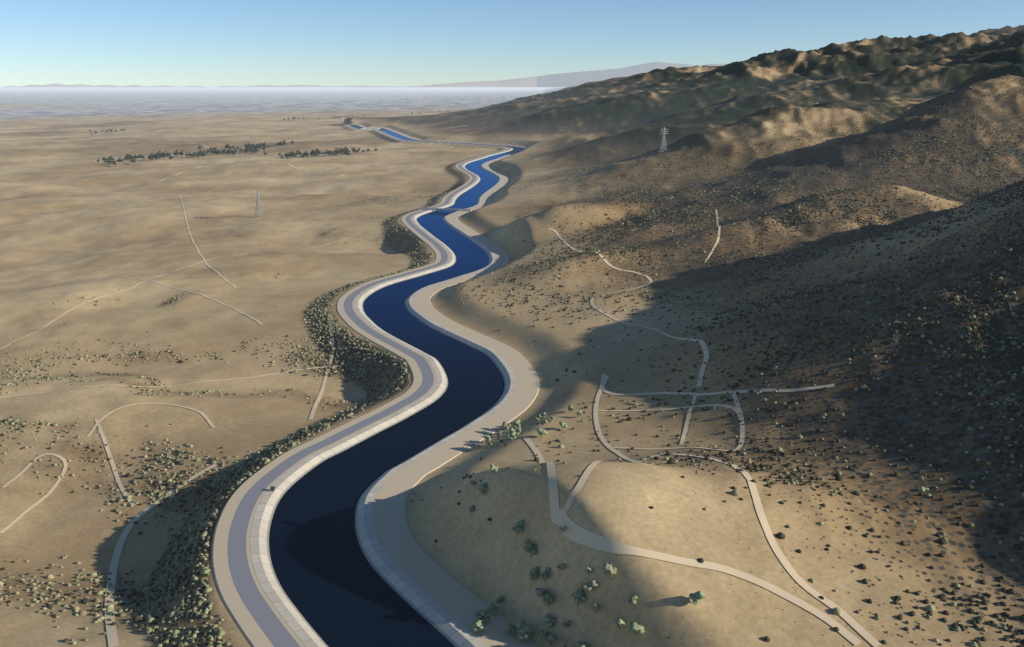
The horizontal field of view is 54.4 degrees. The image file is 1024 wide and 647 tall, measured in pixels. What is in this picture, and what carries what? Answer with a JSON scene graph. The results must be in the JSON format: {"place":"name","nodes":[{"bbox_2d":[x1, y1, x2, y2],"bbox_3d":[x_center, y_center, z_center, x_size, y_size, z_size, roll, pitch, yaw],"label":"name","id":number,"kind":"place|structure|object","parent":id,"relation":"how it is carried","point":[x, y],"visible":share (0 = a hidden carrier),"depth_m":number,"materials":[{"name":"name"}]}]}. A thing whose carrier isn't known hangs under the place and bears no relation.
{"place":"outdoors","nodes":[
{"label":"outdoors","id":0,"kind":"place"},
{"bbox_2d":[227,125,509,646],"bbox_3d":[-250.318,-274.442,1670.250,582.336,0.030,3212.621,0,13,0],"label":"road","id":1,"kind":"structure","parent":0,"point":[271,626],"depth_m":304.21,"materials":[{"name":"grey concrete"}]},
{"bbox_2d":[269,125,523,646],"bbox_3d":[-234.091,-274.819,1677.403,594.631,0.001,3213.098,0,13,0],"label":"water","id":2,"kind":"structure","parent":0,"point":[339,590],"depth_m":305.96,"materials":[{"name":"blue liquid"}]},
{"bbox_2d":[0,25,1023,646],"bbox_3d":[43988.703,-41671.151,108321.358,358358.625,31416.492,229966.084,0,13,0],"label":"terrain","id":3,"kind":"structure","parent":0,"point":[120,235],"depth_m":477.71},
{"bbox_2d":[0,453,67,532],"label":"trail","id":4,"kind":"object","parent":3,"relation":"on","point":[65,463],"visible":1,"depth_m":341.95,"materials":[{"name":"beige"}]},
{"bbox_2d":[95,419,134,504],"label":"trail","id":5,"kind":"object","parent":3,"relation":"on","point":[116,475],"visible":1,"depth_m":353.51,"materials":[{"name":"beige"}]},
{"bbox_2d":[4,278,261,324],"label":"trail","id":6,"kind":"object","parent":3,"relation":"on","point":[260,323],"visible":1,"depth_m":610.22,"materials":[{"name":"beige"}]},
{"bbox_2d":[86,403,214,436],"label":"trail","id":7,"kind":"object","parent":3,"relation":"on","point":[198,411],"visible":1,"depth_m":391.25,"materials":[{"name":"beige soil"}]},
{"bbox_2d":[105,464,216,646],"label":"trail","id":8,"kind":"object","parent":3,"relation":"on","point":[112,636],"visible":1,"depth_m":286.59,"materials":[{"name":"beige"}]},
{"bbox_2d":[0,365,340,397],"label":"trail","id":9,"kind":"object","parent":3,"relation":"on","point":[172,386],"visible":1,"depth_m":444.13,"materials":[{"name":"beige"}]},
{"bbox_2d":[1,171,342,228],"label":"trail","id":10,"kind":"object","parent":3,"relation":"on","point":[142,199],"visible":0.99,"depth_m":1152.07,"materials":[{"name":"beige"}]},
{"bbox_2d":[0,237,349,348],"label":"trail","id":11,"kind":"object","parent":3,"relation":"on","point":[121,291],"visible":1,"depth_m":609.29,"materials":[{"name":"beige soil"}]},
{"bbox_2d":[179,194,236,287],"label":"trail","id":12,"kind":"object","parent":3,"relation":"on","point":[198,249],"visible":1,"depth_m":805.06,"materials":[{"name":"beige soil"}]},
{"bbox_2d":[158,156,271,181],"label":"trail","id":13,"kind":"object","parent":3,"relation":"on","point":[199,166],"visible":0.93,"depth_m":1638.64,"materials":[{"name":"beige"}]},
{"bbox_2d":[132,131,344,175],"bbox_3d":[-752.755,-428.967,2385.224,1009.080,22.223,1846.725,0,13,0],"label":"trail","id":14,"kind":"object","parent":3,"relation":"on","point":[251,157],"visible":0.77,"depth_m":1877.89,"materials":[{"name":"beige"}]},
{"bbox_2d":[255,190,262,217],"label":"pylon","id":15,"kind":"object","parent":3,"relation":"on","point":[257,198],"visible":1,"depth_m":1003.45,"materials":[{"name":"grey metal"}]},
{"bbox_2d":[89,111,449,164],"bbox_3d":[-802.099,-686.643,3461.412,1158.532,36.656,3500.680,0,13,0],"label":"windbreak trees","id":16,"kind":"object","parent":3,"relation":"on","point":[254,149],"visible":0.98,"depth_m":1952.38,"materials":[{"name":"green plant"}]},
{"bbox_2d":[308,317,333,419],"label":"trail","id":17,"kind":"object","parent":3,"relation":"on","point":[313,410],"visible":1,"depth_m":448.49,"materials":[{"name":"beige"}]},
{"bbox_2d":[211,125,510,646],"bbox_3d":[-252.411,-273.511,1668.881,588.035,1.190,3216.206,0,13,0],"label":"embankment","id":18,"kind":"object","parent":3,"relation":"on","point":[248,625],"visible":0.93,"depth_m":302.68,"materials":[{"name":"beige"}]},
{"bbox_2d":[250,127,512,646],"bbox_3d":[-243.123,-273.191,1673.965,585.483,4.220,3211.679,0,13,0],"label":"lining","id":19,"kind":"object","parent":3,"relation":"on","point":[296,621],"visible":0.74,"depth_m":319.81,"materials":[{"name":"concrete"}]},
{"bbox_2d":[270,486,275,491],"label":"gauge cabinet","id":20,"kind":"object","parent":19,"relation":"on","point":[272,488],"visible":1,"depth_m":300.34,"materials":[{"name":"grey metal"}]},
{"bbox_2d":[355,125,525,646],"bbox_3d":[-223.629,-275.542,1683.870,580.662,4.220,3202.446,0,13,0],"label":"lining","id":21,"kind":"object","parent":3,"relation":"on","point":[454,631],"visible":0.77,"depth_m":285.71,"materials":[{"name":"concrete"}]},
{"bbox_2d":[419,207,471,211],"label":"bridge","id":22,"kind":"structure","parent":3,"relation":"on","point":[447,209],"depth_m":984.58,"materials":[{"name":"grey concrete"}]},
{"bbox_2d":[359,125,539,646],"bbox_3d":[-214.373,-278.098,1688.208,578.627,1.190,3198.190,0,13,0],"label":"canal bank","id":23,"kind":"structure","parent":3,"relation":"on","point":[411,559],"depth_m":308.14,"materials":[{"name":"beige concrete"}]},
{"bbox_2d":[0,76,1023,646],"bbox_3d":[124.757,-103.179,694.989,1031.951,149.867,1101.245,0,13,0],"label":"shrubs","id":24,"kind":"object","parent":3,"relation":"on","point":[148,592],"visible":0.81,"depth_m":335.37,"materials":[{"name":"green plant"}]},
{"bbox_2d":[562,461,600,511],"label":"trail","id":25,"kind":"object","parent":3,"relation":"on","point":[582,480],"visible":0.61,"depth_m":235.30,"materials":[{"name":"beige"}]},
{"bbox_2d":[469,405,704,646],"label":"bushes","id":26,"kind":"object","parent":3,"relation":"on","point":[526,631],"visible":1,"depth_m":222.22,"materials":[{"name":"green plant"}]},
{"bbox_2d":[593,376,640,462],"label":"trail","id":27,"kind":"object","parent":3,"relation":"on","point":[597,428],"visible":0.93,"depth_m":336.47,"materials":[{"name":"beige"}]},
{"bbox_2d":[548,228,708,386],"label":"trail","id":28,"kind":"object","parent":3,"relation":"on","point":[706,358],"visible":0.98,"depth_m":470.30,"materials":[{"name":"beige"}]},
{"bbox_2d":[659,127,668,151],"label":"pylon","id":29,"kind":"object","parent":3,"relation":"on","point":[664,144],"visible":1,"depth_m":1122.40,"materials":[{"name":"grey metal"}]},
{"bbox_2d":[598,404,744,450],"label":"trail","id":30,"kind":"object","parent":3,"relation":"on","point":[742,431],"visible":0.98,"depth_m":319.57,"materials":[{"name":"beige"}]},
{"bbox_2d":[679,395,696,444],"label":"trail","id":31,"kind":"object","parent":3,"relation":"on","point":[684,433],"visible":1,"depth_m":330.05,"materials":[{"name":"beige"}]},
{"bbox_2d":[522,436,861,645],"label":"trail","id":32,"kind":"object","parent":3,"relation":"on","point":[574,532],"visible":0.91,"depth_m":217.36,"materials":[{"name":"beige"}]},
{"bbox_2d":[704,209,720,261],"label":"trail","id":33,"kind":"object","parent":3,"relation":"on","point":[717,241],"visible":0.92,"depth_m":627.27,"materials":[{"name":"beige"}]},
{"bbox_2d":[600,374,834,395],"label":"trail","id":34,"kind":"object","parent":3,"relation":"on","point":[740,391],"visible":1,"depth_m":342.65,"materials":[{"name":"beige"}]},
{"bbox_2d":[732,392,743,418],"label":"trail","id":35,"kind":"object","parent":3,"relation":"on","point":[735,398],"visible":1,"depth_m":330.18,"materials":[{"name":"beige"}]},
{"bbox_2d":[634,453,881,646],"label":"trail","id":36,"kind":"object","parent":3,"relation":"on","point":[849,619],"visible":0.91,"depth_m":219.83,"materials":[{"name":"beige"}]},
{"bbox_2d":[0,0,1023,86],"label":"sky","id":37,"kind":"structure","parent":0,"point":[177,43],"materials":[{"name":"blue"}]}
]}

